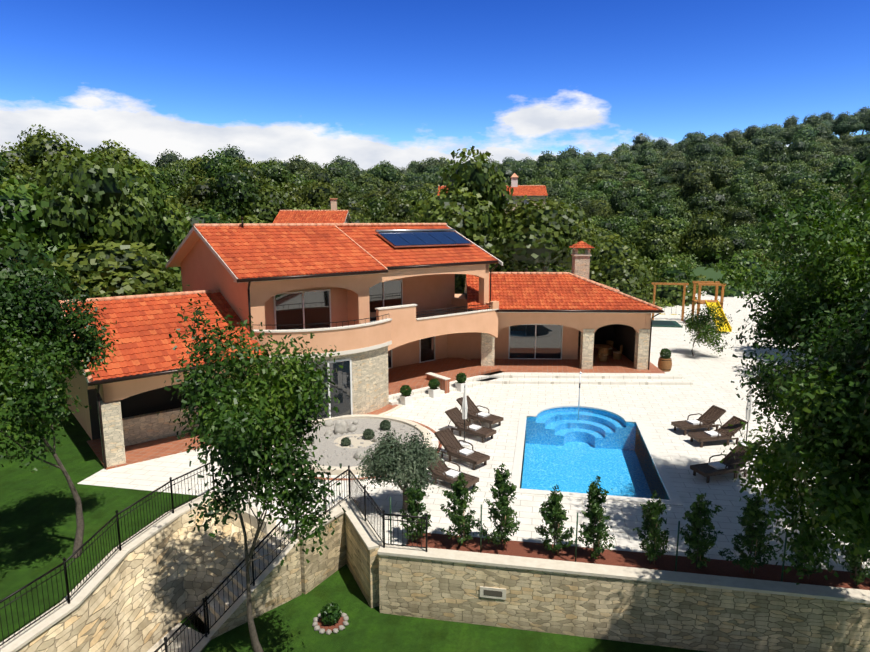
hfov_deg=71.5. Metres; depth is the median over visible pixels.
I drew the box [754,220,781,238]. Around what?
forest tree
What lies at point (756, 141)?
forest tree
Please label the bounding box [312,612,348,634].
stone edging
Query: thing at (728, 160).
forest tree
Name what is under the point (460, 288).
forest tree
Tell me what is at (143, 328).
roof
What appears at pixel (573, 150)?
forest tree
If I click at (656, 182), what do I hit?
forest tree
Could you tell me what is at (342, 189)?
forest tree
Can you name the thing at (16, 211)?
forest tree
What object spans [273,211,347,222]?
neighbour house roof
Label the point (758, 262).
forest tree
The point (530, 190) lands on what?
neighbour house roof
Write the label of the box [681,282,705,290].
forest tree
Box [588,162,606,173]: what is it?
forest tree
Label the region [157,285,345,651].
oak tree
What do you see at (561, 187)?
forest tree
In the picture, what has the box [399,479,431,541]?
shrub
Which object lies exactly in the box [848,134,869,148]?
forest tree
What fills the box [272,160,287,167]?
forest tree
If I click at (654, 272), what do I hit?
forest tree
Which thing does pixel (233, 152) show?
forest tree
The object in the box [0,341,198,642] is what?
lawn
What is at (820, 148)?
forest tree
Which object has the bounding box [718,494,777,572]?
shrub
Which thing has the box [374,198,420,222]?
forest tree
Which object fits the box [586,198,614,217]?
forest tree
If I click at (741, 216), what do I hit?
forest tree
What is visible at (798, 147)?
forest tree
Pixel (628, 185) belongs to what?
forest tree
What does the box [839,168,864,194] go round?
forest tree
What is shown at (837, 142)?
forest tree
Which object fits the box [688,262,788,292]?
ground
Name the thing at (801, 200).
forest tree
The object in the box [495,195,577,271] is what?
forest tree
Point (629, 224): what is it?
forest tree
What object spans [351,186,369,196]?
forest tree
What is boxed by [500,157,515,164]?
forest tree
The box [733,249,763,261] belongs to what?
forest tree
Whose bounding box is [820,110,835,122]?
forest tree
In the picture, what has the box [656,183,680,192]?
forest tree
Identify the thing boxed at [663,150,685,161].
forest tree
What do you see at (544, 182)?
forest tree
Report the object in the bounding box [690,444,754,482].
sun lounger
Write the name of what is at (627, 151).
forest tree
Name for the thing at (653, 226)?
forest tree
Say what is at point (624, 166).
forest tree
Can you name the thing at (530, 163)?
forest tree
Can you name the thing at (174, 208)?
forest tree
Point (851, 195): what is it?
forest tree
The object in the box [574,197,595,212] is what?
forest tree
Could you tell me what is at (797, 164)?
forest tree
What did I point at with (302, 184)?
forest tree
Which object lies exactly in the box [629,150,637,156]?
forest tree
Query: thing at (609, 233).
forest tree
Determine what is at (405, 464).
olive tree
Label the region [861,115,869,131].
forest tree
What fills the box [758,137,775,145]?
forest tree
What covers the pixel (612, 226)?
forest tree
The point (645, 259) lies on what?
forest tree
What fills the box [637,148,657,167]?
forest tree
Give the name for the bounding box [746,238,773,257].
forest tree
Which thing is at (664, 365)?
barrel planter
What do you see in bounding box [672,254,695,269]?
forest tree
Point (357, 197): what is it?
forest tree
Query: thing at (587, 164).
forest tree
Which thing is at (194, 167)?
forest tree
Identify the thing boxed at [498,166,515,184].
forest tree
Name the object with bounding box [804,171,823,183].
forest tree
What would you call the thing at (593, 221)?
forest tree
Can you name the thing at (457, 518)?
shrub
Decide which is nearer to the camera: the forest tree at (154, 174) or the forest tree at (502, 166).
the forest tree at (154, 174)
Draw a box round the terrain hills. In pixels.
[577,135,866,222]
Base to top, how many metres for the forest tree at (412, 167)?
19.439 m
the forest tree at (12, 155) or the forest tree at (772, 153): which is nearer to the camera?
the forest tree at (12, 155)
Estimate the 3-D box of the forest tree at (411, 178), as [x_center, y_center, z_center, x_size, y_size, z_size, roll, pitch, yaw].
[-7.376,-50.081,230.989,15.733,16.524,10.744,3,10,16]
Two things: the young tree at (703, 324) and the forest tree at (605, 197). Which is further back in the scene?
the forest tree at (605, 197)
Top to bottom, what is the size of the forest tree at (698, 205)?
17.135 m
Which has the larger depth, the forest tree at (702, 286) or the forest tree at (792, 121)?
the forest tree at (792, 121)
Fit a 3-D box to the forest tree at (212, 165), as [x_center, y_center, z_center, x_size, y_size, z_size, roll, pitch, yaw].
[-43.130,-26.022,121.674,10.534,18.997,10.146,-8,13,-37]
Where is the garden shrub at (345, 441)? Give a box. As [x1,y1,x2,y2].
[341,437,350,445]
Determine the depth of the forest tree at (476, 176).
54.66 m
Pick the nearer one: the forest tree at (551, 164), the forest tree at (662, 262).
the forest tree at (662, 262)
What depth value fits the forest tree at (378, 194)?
151.55 m
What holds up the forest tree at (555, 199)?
on the terrain hills
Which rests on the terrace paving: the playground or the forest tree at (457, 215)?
the playground
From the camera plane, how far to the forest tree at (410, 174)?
272.75 m
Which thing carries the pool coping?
on the pool basin
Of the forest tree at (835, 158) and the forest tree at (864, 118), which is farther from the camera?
the forest tree at (864, 118)
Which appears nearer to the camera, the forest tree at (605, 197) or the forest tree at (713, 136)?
the forest tree at (605, 197)
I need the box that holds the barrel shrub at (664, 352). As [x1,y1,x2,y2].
[659,348,671,358]
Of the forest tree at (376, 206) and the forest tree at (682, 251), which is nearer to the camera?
the forest tree at (376, 206)
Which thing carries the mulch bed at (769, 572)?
on the terrace paving
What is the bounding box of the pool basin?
[520,407,668,499]
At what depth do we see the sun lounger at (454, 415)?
25.87 m
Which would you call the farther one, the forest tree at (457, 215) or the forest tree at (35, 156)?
the forest tree at (35, 156)
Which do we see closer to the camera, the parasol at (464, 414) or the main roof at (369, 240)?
the parasol at (464, 414)
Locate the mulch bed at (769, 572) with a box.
[406,533,869,589]
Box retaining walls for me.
[0,491,869,651]
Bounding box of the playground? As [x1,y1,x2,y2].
[651,281,731,331]
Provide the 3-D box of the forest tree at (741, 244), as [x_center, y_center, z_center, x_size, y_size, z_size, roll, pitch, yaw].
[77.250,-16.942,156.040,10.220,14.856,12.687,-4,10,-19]
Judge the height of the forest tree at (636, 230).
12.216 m
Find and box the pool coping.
[510,404,682,505]
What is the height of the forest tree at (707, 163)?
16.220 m
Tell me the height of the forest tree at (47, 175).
15.148 m
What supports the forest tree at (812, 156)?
on the terrain hills
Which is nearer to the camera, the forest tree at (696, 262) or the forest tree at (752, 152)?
the forest tree at (696, 262)
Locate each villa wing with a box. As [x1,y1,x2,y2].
[59,289,266,469]
[447,248,692,384]
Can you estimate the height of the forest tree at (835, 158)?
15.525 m
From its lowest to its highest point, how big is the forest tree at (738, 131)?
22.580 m
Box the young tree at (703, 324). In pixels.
[679,299,732,355]
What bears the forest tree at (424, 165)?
on the terrain hills
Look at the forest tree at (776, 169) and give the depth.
226.80 m
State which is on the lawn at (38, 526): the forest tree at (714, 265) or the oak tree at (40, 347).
the oak tree at (40, 347)
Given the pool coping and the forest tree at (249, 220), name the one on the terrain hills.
the forest tree at (249, 220)
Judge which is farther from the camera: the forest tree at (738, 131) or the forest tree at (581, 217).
the forest tree at (738, 131)
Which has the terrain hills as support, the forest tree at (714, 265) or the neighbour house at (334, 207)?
the forest tree at (714, 265)
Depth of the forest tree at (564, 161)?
296.50 m
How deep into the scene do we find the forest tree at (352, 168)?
294.32 m
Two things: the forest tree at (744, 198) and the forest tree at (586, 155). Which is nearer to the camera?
the forest tree at (744, 198)
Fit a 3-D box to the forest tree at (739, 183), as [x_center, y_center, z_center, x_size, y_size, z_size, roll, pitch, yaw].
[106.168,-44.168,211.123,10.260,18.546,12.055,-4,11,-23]
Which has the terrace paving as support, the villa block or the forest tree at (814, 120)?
the villa block
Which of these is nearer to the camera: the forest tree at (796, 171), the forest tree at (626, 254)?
the forest tree at (626, 254)
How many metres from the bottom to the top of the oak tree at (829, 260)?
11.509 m
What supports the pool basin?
in the terrace paving
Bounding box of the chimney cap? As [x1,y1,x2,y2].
[574,241,592,247]
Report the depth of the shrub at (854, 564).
15.14 m
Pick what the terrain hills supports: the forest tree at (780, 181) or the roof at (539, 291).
the forest tree at (780, 181)
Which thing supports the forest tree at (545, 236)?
on the terrain hills
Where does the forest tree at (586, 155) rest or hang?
on the terrain hills
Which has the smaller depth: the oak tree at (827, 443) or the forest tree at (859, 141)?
the oak tree at (827, 443)
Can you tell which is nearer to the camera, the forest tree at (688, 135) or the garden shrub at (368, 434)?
the garden shrub at (368, 434)
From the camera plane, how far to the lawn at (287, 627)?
15.98 m
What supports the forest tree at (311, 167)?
on the terrain hills
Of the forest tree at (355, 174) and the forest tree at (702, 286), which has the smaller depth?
the forest tree at (702, 286)
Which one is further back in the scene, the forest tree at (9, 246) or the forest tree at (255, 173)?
the forest tree at (255, 173)
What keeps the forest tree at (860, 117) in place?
on the terrain hills
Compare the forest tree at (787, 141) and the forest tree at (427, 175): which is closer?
the forest tree at (427, 175)
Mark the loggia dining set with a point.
(604, 352)
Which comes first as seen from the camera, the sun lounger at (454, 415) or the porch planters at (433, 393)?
the sun lounger at (454, 415)
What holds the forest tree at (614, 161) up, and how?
on the terrain hills
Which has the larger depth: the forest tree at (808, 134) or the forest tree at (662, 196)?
the forest tree at (808, 134)
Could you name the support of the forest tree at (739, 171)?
on the terrain hills
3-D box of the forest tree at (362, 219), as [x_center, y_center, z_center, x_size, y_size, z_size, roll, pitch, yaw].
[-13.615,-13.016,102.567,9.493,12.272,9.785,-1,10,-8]
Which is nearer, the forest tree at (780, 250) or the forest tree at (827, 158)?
the forest tree at (780, 250)
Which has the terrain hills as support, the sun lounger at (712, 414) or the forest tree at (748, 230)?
the forest tree at (748, 230)
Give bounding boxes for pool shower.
[578,371,581,420]
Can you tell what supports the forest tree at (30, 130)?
on the terrain hills
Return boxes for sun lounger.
[425,447,478,487]
[434,428,489,469]
[445,407,495,442]
[456,395,503,428]
[671,405,725,435]
[687,416,746,447]
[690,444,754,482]
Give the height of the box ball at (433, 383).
0.631 m
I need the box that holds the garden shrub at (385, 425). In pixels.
[380,420,390,430]
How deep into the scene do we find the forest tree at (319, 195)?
111.02 m
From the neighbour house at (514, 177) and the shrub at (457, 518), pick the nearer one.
the shrub at (457, 518)
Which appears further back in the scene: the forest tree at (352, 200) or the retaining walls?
the forest tree at (352, 200)
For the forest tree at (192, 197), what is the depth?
91.33 m
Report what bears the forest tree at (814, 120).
on the terrain hills
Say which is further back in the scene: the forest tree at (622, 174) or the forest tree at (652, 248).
the forest tree at (622, 174)
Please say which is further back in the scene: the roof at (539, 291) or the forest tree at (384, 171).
the forest tree at (384, 171)
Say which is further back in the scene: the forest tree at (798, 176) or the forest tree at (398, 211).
the forest tree at (798, 176)
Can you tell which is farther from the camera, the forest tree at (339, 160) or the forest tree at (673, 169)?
the forest tree at (339, 160)
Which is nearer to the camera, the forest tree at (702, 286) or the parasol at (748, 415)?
the parasol at (748, 415)
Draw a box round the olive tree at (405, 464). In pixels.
[350,421,446,510]
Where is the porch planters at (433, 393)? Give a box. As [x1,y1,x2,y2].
[400,372,466,405]
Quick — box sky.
[0,0,869,170]
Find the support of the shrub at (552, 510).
on the mulch bed at (769, 572)
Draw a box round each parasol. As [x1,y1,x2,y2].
[458,384,471,446]
[740,385,751,445]
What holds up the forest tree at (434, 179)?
on the terrain hills
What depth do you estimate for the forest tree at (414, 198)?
152.18 m
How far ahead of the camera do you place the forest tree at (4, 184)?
44.98 m
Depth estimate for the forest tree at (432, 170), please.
295.16 m
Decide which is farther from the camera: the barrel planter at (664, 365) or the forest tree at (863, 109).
the forest tree at (863, 109)
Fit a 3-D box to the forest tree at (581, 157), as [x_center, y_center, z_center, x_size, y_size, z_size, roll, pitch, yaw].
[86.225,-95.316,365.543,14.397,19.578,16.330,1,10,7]
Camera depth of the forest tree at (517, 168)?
277.71 m
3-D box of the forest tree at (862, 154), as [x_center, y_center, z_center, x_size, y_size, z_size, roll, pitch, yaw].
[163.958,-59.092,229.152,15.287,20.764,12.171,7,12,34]
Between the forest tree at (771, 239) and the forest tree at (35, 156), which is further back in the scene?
the forest tree at (771, 239)
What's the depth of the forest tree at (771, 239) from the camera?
166.88 m
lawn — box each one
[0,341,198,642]
[180,564,706,651]
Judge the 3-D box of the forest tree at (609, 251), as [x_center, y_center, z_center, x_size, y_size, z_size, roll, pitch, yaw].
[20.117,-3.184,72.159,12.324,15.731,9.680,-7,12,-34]
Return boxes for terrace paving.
[77,291,869,572]
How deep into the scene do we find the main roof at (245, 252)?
29.52 m
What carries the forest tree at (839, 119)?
on the terrain hills
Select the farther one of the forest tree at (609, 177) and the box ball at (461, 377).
the forest tree at (609, 177)
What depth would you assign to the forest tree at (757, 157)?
259.61 m
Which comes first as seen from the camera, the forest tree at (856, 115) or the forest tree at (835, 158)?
the forest tree at (835, 158)
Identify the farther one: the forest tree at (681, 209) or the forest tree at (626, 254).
the forest tree at (681, 209)
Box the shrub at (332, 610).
[320,601,341,625]
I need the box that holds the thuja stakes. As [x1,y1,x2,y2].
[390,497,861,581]
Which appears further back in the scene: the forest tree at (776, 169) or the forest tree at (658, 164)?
the forest tree at (658, 164)
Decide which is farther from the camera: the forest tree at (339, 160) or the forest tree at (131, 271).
the forest tree at (339, 160)
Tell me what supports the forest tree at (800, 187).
on the terrain hills
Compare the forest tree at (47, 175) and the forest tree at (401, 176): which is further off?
the forest tree at (401, 176)
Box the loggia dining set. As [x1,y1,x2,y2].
[594,340,622,361]
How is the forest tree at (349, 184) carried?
on the terrain hills
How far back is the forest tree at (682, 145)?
353.37 m
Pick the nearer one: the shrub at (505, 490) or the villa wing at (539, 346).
the shrub at (505, 490)
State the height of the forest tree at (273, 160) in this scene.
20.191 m
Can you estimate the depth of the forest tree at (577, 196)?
218.29 m
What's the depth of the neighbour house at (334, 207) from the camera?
77.95 m
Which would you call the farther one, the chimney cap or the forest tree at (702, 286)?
the forest tree at (702, 286)
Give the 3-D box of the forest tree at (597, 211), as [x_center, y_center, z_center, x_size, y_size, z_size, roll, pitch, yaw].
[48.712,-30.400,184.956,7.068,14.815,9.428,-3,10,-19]
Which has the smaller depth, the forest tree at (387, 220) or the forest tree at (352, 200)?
the forest tree at (387, 220)
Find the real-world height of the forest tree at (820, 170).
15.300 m
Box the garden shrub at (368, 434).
[363,429,374,439]
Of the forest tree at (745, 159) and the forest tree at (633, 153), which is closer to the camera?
the forest tree at (745, 159)
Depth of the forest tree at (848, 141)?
292.43 m
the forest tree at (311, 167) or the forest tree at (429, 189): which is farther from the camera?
the forest tree at (311, 167)
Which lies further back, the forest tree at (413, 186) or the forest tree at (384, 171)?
the forest tree at (384, 171)
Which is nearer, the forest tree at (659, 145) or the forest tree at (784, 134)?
the forest tree at (659, 145)
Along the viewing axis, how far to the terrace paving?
23.98 m
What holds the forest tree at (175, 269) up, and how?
on the lawn at (38, 526)
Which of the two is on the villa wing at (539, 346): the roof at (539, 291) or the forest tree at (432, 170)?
the roof at (539, 291)
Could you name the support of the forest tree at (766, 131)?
on the terrain hills
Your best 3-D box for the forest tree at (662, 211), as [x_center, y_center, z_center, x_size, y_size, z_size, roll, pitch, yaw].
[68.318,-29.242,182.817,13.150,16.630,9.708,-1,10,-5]
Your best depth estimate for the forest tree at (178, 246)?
64.82 m
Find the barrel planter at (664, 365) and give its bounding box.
[658,357,671,371]
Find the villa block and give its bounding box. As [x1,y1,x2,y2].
[166,217,502,421]
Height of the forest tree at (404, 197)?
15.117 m
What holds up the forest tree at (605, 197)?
on the terrain hills
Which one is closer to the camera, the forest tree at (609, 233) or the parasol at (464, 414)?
the parasol at (464, 414)
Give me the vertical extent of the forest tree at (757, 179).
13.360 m
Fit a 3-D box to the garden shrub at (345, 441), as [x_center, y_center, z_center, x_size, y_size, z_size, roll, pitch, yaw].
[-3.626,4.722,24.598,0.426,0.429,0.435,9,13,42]
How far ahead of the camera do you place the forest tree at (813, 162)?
240.70 m
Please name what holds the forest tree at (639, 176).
on the terrain hills
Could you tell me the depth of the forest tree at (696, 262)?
143.91 m
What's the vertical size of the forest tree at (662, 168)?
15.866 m
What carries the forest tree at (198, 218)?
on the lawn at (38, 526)
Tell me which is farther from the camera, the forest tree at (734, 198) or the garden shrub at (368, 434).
the forest tree at (734, 198)
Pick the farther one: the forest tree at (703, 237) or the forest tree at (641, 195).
the forest tree at (641, 195)
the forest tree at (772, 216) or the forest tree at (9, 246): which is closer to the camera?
the forest tree at (9, 246)
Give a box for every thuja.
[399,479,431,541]
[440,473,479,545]
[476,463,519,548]
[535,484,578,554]
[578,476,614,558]
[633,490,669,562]
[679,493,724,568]
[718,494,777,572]
[786,536,825,576]
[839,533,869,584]
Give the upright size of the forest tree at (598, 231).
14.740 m
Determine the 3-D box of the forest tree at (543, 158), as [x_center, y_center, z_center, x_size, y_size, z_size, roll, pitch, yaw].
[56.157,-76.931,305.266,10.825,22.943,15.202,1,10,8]
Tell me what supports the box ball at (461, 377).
in the porch planters at (433, 393)
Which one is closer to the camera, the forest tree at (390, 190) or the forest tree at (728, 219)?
the forest tree at (390, 190)
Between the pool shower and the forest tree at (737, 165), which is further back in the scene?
the forest tree at (737, 165)
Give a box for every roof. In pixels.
[66,292,263,380]
[196,226,385,278]
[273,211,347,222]
[338,226,495,266]
[437,186,547,195]
[466,274,657,309]
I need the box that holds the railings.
[0,459,427,651]
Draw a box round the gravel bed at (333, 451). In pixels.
[265,414,441,479]
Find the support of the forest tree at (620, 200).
on the terrain hills
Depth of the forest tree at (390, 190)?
159.55 m
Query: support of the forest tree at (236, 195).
on the terrain hills
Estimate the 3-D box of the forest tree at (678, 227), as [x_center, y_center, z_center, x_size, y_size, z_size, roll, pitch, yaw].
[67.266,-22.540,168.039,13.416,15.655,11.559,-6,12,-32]
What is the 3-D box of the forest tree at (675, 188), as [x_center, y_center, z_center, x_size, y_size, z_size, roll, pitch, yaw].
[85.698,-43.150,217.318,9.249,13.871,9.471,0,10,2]
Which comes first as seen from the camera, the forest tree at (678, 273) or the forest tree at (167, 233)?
the forest tree at (167, 233)
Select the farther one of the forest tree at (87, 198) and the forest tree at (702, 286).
the forest tree at (702, 286)
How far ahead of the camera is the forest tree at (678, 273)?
97.33 m
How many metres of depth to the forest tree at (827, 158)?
247.79 m
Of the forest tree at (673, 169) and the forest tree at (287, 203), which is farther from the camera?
the forest tree at (673, 169)
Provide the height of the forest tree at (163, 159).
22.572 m
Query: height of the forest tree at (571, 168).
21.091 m
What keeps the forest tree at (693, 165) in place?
on the terrain hills
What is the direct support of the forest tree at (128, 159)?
on the terrain hills
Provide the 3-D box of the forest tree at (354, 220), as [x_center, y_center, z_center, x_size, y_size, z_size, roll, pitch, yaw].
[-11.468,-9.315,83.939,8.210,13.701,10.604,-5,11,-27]
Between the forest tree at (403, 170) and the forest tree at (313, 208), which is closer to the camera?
the forest tree at (313, 208)
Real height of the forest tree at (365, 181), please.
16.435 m
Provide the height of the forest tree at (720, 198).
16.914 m
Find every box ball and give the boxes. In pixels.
[400,385,411,395]
[428,378,439,388]
[456,372,466,382]
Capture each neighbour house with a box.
[280,198,351,222]
[437,173,547,212]
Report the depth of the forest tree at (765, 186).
206.68 m
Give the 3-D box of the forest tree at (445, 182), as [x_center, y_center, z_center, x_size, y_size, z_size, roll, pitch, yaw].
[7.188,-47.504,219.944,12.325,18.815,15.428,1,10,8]
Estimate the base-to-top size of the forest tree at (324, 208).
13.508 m
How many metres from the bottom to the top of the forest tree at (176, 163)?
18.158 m
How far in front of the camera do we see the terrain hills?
226.98 m
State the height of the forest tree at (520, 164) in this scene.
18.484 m
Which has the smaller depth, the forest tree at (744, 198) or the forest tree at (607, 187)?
the forest tree at (744, 198)
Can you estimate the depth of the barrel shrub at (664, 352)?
36.91 m
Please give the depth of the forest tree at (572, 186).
234.91 m
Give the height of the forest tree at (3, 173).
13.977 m
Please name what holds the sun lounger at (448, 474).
on the terrace paving
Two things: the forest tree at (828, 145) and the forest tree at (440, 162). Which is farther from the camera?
the forest tree at (440, 162)
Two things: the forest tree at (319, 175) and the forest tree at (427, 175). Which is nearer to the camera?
the forest tree at (319, 175)
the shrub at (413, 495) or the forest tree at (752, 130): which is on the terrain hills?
the forest tree at (752, 130)
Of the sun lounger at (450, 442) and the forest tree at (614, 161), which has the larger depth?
the forest tree at (614, 161)
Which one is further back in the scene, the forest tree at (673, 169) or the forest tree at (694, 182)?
the forest tree at (673, 169)
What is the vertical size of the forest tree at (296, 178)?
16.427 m
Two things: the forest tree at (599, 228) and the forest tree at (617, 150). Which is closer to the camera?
the forest tree at (599, 228)
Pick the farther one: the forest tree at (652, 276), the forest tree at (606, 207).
the forest tree at (606, 207)
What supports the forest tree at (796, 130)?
on the terrain hills
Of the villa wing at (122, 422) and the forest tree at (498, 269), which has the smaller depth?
the villa wing at (122, 422)
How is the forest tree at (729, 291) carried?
on the terrain hills
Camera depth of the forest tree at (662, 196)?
202.82 m
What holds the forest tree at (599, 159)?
on the terrain hills
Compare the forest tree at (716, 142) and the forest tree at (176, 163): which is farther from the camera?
the forest tree at (716, 142)
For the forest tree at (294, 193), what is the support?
on the terrain hills
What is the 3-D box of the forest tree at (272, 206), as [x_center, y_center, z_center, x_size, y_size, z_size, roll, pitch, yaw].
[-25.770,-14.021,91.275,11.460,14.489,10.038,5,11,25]
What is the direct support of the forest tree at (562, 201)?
on the terrain hills
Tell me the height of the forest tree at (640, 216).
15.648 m
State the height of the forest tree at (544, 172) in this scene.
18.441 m
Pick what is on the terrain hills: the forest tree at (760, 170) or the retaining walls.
the forest tree at (760, 170)
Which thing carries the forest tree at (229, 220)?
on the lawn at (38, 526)
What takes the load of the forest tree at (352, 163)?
on the terrain hills
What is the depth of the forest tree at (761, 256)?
139.83 m
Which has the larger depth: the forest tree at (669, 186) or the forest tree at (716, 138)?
the forest tree at (716, 138)
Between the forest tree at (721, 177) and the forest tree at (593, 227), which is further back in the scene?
the forest tree at (721, 177)
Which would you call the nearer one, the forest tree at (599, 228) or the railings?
the railings
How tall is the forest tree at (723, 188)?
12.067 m
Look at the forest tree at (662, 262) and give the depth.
120.56 m
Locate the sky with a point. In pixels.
(368, 83)
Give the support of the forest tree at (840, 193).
on the terrain hills
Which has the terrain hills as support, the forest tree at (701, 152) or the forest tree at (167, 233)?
the forest tree at (701, 152)
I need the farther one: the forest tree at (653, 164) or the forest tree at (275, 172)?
the forest tree at (653, 164)
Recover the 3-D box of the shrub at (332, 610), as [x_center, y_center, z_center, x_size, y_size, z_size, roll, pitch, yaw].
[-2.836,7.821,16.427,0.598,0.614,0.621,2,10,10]
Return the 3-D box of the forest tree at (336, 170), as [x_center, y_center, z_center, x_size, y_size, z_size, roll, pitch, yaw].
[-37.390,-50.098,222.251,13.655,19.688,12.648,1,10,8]
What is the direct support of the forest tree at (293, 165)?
on the terrain hills
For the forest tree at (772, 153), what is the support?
on the terrain hills
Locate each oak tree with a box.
[0,241,122,557]
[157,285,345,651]
[704,159,869,547]
[720,255,869,584]
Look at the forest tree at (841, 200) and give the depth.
179.04 m
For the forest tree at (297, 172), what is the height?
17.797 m
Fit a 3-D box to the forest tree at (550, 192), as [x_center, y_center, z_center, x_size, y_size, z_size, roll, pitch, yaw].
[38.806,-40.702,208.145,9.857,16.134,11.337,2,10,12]
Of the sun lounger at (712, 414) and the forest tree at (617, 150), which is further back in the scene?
the forest tree at (617, 150)
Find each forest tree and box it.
[0,142,31,168]
[0,152,30,192]
[0,175,41,200]
[0,178,86,264]
[0,226,78,383]
[5,132,86,185]
[14,124,61,152]
[27,149,99,254]
[29,149,158,258]
[48,236,182,298]
[86,160,191,256]
[93,139,132,162]
[93,153,132,172]
[95,146,154,184]
[140,252,181,287]
[141,165,179,199]
[152,149,183,169]
[153,190,191,230]
[160,168,189,195]
[160,176,179,196]
[161,249,175,267]
[164,159,190,169]
[164,229,188,254]
[165,159,197,185]
[165,198,193,214]
[175,206,231,233]
[176,177,218,214]
[184,155,208,179]
[193,148,240,184]
[199,162,262,222]
[212,213,236,223]
[218,144,245,160]
[226,157,274,194]
[231,215,269,222]
[239,184,298,222]
[258,160,295,191]
[264,157,280,163]
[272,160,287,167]
[278,192,291,207]
[279,182,306,206]
[284,173,317,186]
[286,155,310,174]
[286,169,308,177]
[289,181,308,192]
[294,178,346,209]
[294,207,320,209]
[302,166,334,187]
[307,163,318,172]
[316,205,350,215]
[319,163,351,183]
[331,177,357,193]
[332,181,350,202]
[333,155,346,164]
[341,158,358,169]
[341,196,367,208]
[342,162,351,172]
[344,202,374,222]
[344,209,370,222]
[345,165,356,173]
[345,192,367,201]
[348,167,365,183]
[349,213,373,222]
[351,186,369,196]
[351,196,390,220]
[352,173,386,191]
[363,188,392,207]
[367,160,400,186]
[372,217,404,222]
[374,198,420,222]
[376,181,401,204]
[392,181,409,192]
[394,190,416,203]
[396,167,412,174]
[397,172,406,184]
[401,173,435,186]
[404,172,416,178]
[404,180,428,190]
[406,161,421,173]
[406,189,430,215]
[407,187,506,271]
[415,157,436,174]
[415,172,430,179]
[417,183,439,198]
[423,165,443,175]
[428,172,442,184]
[432,156,449,167]
[435,146,513,252]
[438,174,451,185]
[455,265,496,293]
[455,274,459,287]
[455,274,465,281]
[489,260,571,272]
[490,199,601,272]
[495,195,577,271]
[497,161,514,174]
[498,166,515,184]
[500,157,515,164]
[512,166,524,174]
[513,161,526,168]
[516,165,538,184]
[522,157,531,162]
[525,160,537,173]
[527,177,555,185]
[534,166,563,181]
[536,150,555,170]
[540,161,562,172]
[545,180,570,199]
[545,184,559,200]
[545,197,563,209]
[546,196,565,202]
[553,150,573,165]
[556,176,578,194]
[558,157,577,167]
[558,199,579,212]
[559,158,584,186]
[562,145,582,163]
[568,189,593,203]
[568,233,649,283]
[570,255,655,301]
[571,210,587,221]
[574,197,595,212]
[575,182,595,191]
[575,221,599,233]
[576,152,584,162]
[576,163,586,178]
[577,224,611,234]
[582,152,594,159]
[582,168,611,186]
[583,156,597,163]
[583,159,598,172]
[583,215,604,225]
[584,229,608,243]
[585,202,608,220]
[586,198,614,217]
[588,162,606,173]
[590,179,621,199]
[590,193,610,204]
[593,217,628,239]
[595,155,606,162]
[599,172,619,182]
[600,162,615,172]
[600,230,625,240]
[603,154,621,170]
[607,238,636,258]
[609,187,636,213]
[611,145,628,156]
[611,167,631,181]
[611,211,624,220]
[613,179,651,193]
[613,215,637,231]
[615,149,634,163]
[615,151,634,166]
[617,142,629,150]
[618,204,653,224]
[620,162,632,168]
[622,170,648,187]
[625,216,681,248]
[626,164,643,173]
[628,185,652,209]
[628,226,642,245]
[628,254,659,275]
[629,133,649,151]
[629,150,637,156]
[634,165,657,182]
[634,233,680,265]
[637,139,657,154]
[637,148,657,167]
[642,276,697,307]
[645,187,679,209]
[645,270,660,285]
[646,173,672,193]
[646,201,677,223]
[647,267,662,280]
[649,158,664,169]
[650,136,669,156]
[651,253,676,262]
[652,257,687,273]
[652,262,700,288]
[654,158,678,168]
[655,159,677,176]
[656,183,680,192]
[661,158,688,185]
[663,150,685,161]
[664,216,691,236]
[666,198,694,221]
[667,186,687,201]
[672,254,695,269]
[672,257,693,272]
[674,141,689,155]
[674,252,705,266]
[675,159,713,185]
[676,232,688,256]
[677,168,715,201]
[679,210,734,263]
[681,132,703,142]
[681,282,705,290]
[684,133,706,152]
[686,140,718,166]
[686,191,724,220]
[693,274,710,280]
[696,276,755,297]
[700,161,714,167]
[702,189,734,217]
[704,133,720,142]
[706,263,723,268]
[707,136,720,142]
[708,160,734,189]
[710,139,723,146]
[713,145,734,164]
[715,231,759,263]
[716,156,734,167]
[716,186,729,192]
[717,131,742,145]
[719,206,739,224]
[720,225,746,240]
[720,250,769,288]
[721,172,757,199]
[724,206,758,229]
[725,137,753,156]
[727,128,741,134]
[729,187,768,220]
[729,191,739,205]
[730,168,758,179]
[731,154,755,165]
[732,161,744,170]
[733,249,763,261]
[738,223,762,239]
[741,124,760,141]
[742,149,761,157]
[742,159,761,172]
[742,252,779,268]
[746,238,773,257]
[748,136,763,147]
[748,162,773,177]
[749,176,767,186]
[750,222,763,231]
[751,150,763,163]
[752,179,779,221]
[753,124,776,138]
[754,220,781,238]
[755,189,791,216]
[756,142,785,151]
[758,135,790,166]
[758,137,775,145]
[760,205,798,228]
[761,161,794,181]
[761,230,797,248]
[762,259,785,270]
[768,171,795,190]
[771,127,786,136]
[772,242,791,259]
[778,127,795,144]
[780,138,792,145]
[780,171,822,195]
[782,115,798,128]
[785,178,830,207]
[787,137,810,163]
[788,123,810,139]
[789,125,819,151]
[789,160,814,171]
[789,168,806,175]
[797,188,836,212]
[800,151,828,165]
[802,113,824,128]
[804,158,824,169]
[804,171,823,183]
[807,163,832,183]
[808,143,833,159]
[811,124,835,142]
[814,139,833,152]
[816,151,833,164]
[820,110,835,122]
[821,155,863,184]
[825,183,846,197]
[827,138,846,146]
[827,155,852,164]
[830,111,851,133]
[831,144,855,157]
[831,196,849,216]
[834,131,848,137]
[835,116,864,133]
[839,132,855,142]
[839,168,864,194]
[841,153,869,216]
[843,135,864,145]
[844,190,856,201]
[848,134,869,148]
[852,112,861,117]
[852,143,869,166]
[856,111,867,133]
[857,106,869,134]
[861,109,869,123]
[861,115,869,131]

